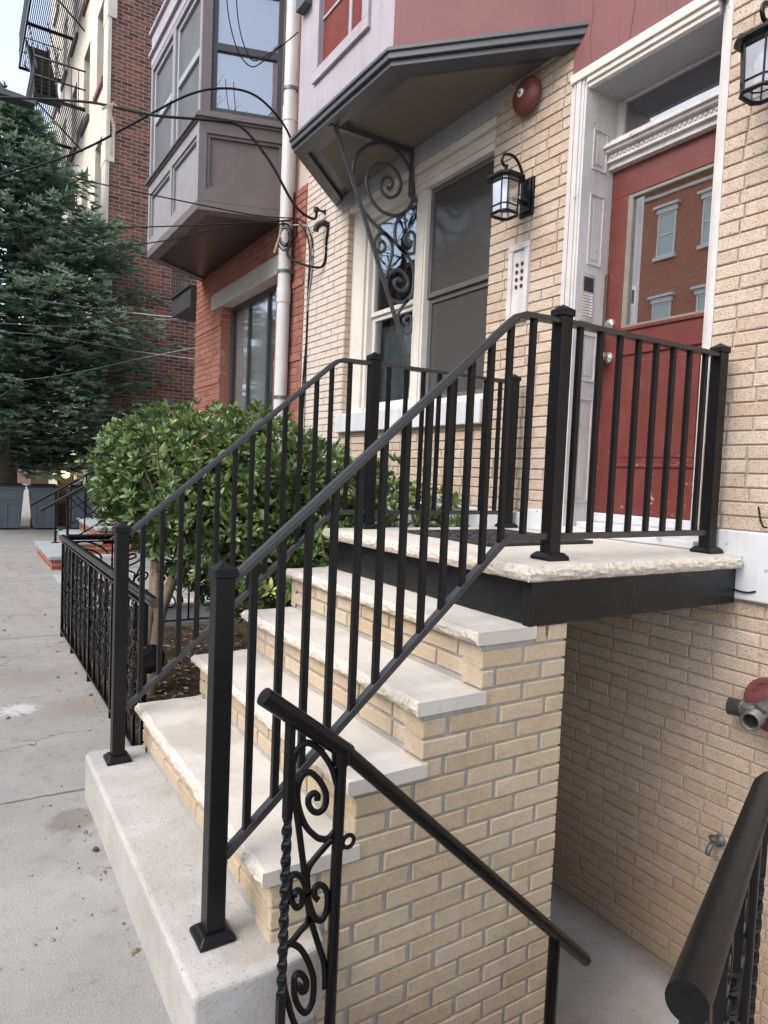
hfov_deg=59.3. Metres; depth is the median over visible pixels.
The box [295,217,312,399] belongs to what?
wall cable
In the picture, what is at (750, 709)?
fire hose inlet
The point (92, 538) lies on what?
return fence
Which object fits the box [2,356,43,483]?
distant building
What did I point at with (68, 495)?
stoop handrail
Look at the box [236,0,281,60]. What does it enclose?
overhead cable
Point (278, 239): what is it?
hanging strap
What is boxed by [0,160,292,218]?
overhead cable
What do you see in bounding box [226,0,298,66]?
overhead cable
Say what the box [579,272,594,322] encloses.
intercom
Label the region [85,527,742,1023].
entrance stoop
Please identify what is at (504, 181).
wall lantern
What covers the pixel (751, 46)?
wall lantern
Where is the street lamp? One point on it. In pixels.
(29, 104)
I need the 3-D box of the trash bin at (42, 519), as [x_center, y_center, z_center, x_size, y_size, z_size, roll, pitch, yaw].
[-7.091,-0.124,14.047,0.590,0.932,0.650,0,4,-33]
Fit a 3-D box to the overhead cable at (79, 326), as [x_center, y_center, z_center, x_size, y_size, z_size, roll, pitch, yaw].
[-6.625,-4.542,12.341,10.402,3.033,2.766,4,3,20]
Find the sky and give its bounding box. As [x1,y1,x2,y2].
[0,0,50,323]
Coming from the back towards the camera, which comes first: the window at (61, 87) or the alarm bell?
the window at (61, 87)
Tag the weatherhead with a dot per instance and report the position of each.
(319, 224)
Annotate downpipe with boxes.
[267,0,299,590]
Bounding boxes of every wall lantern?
[487,152,535,220]
[733,0,767,105]
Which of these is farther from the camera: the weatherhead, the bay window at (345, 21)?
the weatherhead
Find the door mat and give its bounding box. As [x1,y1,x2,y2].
[407,529,592,545]
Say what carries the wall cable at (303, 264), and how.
attached to the tan brick house at (635, 140)
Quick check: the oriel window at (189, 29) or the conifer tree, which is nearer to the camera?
the oriel window at (189, 29)
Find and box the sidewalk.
[0,484,245,1023]
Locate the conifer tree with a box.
[0,81,187,482]
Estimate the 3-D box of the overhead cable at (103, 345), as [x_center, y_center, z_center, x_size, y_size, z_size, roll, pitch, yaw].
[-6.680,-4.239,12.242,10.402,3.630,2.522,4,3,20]
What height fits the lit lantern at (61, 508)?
1.280 m
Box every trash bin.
[0,482,25,527]
[26,483,60,527]
[64,484,96,527]
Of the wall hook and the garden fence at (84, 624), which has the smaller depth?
the garden fence at (84, 624)
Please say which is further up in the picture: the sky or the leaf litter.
the sky
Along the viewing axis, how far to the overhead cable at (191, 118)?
5.84 m
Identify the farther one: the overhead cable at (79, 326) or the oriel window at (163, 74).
the overhead cable at (79, 326)
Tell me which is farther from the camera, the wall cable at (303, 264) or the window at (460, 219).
the wall cable at (303, 264)
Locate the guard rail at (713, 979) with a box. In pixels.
[665,771,767,1023]
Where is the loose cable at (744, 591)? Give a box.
[734,588,755,592]
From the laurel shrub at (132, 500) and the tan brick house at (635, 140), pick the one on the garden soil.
the laurel shrub at (132, 500)
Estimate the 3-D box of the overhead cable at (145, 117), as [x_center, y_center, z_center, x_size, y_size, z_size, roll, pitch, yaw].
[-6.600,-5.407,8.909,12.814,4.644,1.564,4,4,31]
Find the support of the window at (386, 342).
in the tan brick house at (635, 140)
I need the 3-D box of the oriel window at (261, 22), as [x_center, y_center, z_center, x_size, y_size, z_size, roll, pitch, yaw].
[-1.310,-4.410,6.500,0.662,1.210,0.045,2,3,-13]
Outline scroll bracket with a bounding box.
[329,124,417,386]
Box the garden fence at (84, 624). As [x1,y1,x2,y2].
[60,534,164,745]
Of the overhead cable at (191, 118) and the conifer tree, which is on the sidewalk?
the conifer tree
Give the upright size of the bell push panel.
0.440 m
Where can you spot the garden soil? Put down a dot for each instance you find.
(173, 687)
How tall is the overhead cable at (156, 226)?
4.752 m
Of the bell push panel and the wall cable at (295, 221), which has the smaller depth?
the bell push panel
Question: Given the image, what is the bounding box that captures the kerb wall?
[79,595,272,630]
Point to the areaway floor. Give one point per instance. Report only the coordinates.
(622, 977)
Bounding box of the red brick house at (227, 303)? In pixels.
[145,0,308,605]
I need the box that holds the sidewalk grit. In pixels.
[0,561,157,1023]
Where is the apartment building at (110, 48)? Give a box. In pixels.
[45,0,196,517]
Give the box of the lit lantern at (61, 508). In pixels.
[57,471,73,525]
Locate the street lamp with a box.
[0,87,36,109]
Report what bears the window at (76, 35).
in the apartment building at (110, 48)
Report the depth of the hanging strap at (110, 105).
5.97 m
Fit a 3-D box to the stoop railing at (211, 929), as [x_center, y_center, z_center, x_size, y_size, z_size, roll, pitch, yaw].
[0.472,0.205,2.278,2.188,1.826,0.096,0,4,-33]
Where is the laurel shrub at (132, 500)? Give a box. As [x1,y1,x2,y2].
[73,396,339,694]
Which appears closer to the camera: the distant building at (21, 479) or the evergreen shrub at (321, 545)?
the evergreen shrub at (321, 545)
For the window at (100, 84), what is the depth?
15.32 m
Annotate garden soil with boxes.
[74,621,247,744]
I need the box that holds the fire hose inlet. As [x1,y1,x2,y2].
[726,677,767,731]
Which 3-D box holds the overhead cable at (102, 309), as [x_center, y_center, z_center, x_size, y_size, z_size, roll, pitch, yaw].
[-6.691,-4.512,12.166,10.405,3.088,2.399,4,3,20]
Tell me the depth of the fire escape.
18.20 m
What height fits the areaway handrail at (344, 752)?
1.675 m
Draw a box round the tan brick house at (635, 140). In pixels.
[289,0,767,1023]
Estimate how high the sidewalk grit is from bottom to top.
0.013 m
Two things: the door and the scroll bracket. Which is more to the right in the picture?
the door
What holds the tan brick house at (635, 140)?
on the sidewalk
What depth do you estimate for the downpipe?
6.42 m
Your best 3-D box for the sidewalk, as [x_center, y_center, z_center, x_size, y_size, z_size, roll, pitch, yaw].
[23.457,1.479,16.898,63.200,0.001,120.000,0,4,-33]
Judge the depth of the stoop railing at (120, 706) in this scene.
3.06 m
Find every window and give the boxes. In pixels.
[60,70,66,91]
[68,147,75,163]
[70,32,77,57]
[80,113,89,136]
[82,0,88,16]
[93,75,102,101]
[153,40,172,170]
[176,0,200,138]
[211,0,284,121]
[229,284,276,435]
[312,0,370,84]
[371,202,416,405]
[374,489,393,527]
[425,155,494,398]
[616,47,721,137]
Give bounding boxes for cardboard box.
[31,472,48,483]
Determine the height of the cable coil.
0.274 m
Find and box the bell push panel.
[505,240,531,320]
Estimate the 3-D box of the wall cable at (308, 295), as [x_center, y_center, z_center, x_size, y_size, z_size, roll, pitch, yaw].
[-0.777,-1.638,6.277,0.290,2.079,0.033,5,4,40]
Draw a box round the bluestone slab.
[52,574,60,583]
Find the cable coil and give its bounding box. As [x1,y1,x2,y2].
[276,222,292,250]
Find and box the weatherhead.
[313,220,329,231]
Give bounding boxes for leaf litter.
[74,623,247,724]
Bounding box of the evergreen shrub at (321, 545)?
[234,433,469,639]
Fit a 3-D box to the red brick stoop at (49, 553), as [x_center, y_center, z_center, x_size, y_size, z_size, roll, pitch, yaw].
[-3.227,0.250,10.437,3.719,0.905,1.940,0,4,-33]
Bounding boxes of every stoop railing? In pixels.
[103,352,520,765]
[189,305,730,952]
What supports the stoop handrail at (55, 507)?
on the red brick stoop at (49, 553)
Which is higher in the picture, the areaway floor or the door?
the door
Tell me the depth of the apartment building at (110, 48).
15.09 m
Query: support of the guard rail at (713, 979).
on the coping
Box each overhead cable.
[0,87,290,202]
[0,96,317,219]
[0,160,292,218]
[0,219,292,256]
[0,220,290,227]
[0,319,170,326]
[0,331,192,358]
[0,347,194,395]
[3,294,171,317]
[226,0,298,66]
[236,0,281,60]
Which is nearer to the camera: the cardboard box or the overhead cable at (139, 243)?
the overhead cable at (139, 243)
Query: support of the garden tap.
attached to the tan brick house at (635, 140)
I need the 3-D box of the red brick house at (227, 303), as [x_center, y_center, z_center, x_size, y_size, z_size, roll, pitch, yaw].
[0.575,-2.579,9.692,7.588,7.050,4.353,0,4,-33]
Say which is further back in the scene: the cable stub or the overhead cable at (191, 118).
the overhead cable at (191, 118)
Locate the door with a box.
[594,129,715,519]
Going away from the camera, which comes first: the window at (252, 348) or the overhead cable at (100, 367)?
the window at (252, 348)
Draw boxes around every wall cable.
[286,220,328,268]
[293,224,312,427]
[294,220,310,385]
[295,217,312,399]
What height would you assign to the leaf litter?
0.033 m
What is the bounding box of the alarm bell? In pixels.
[513,75,540,115]
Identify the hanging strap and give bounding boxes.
[101,102,119,155]
[273,225,281,252]
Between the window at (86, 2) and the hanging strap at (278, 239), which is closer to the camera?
the hanging strap at (278, 239)
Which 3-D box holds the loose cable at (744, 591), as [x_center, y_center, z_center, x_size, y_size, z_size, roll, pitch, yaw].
[1.442,0.293,2.783,0.014,0.066,0.181,0,4,-34]
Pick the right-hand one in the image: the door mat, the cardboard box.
the door mat
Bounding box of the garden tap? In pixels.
[705,834,725,855]
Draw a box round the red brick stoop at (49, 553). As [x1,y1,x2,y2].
[34,507,174,569]
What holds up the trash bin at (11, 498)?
on the sidewalk
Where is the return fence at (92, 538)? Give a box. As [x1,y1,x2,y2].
[66,534,290,630]
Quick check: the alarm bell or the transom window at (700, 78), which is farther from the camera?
the alarm bell
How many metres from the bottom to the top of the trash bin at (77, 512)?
0.932 m
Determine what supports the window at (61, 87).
in the apartment building at (110, 48)
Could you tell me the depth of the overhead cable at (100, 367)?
12.39 m
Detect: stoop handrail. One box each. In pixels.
[31,443,143,542]
[40,452,156,534]
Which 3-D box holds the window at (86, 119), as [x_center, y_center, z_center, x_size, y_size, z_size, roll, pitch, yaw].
[-7.409,-10.646,17.051,0.320,1.920,1.120,0,4,-33]
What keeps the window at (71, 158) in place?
in the apartment building at (110, 48)
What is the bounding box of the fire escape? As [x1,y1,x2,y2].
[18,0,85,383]
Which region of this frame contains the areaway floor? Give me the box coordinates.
[543,882,678,1023]
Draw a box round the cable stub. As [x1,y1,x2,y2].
[757,506,767,527]
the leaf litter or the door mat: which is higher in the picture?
the door mat
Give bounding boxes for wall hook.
[313,206,326,214]
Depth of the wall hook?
5.92 m
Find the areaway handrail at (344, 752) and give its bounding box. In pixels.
[257,688,590,1023]
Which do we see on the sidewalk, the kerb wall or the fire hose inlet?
the kerb wall

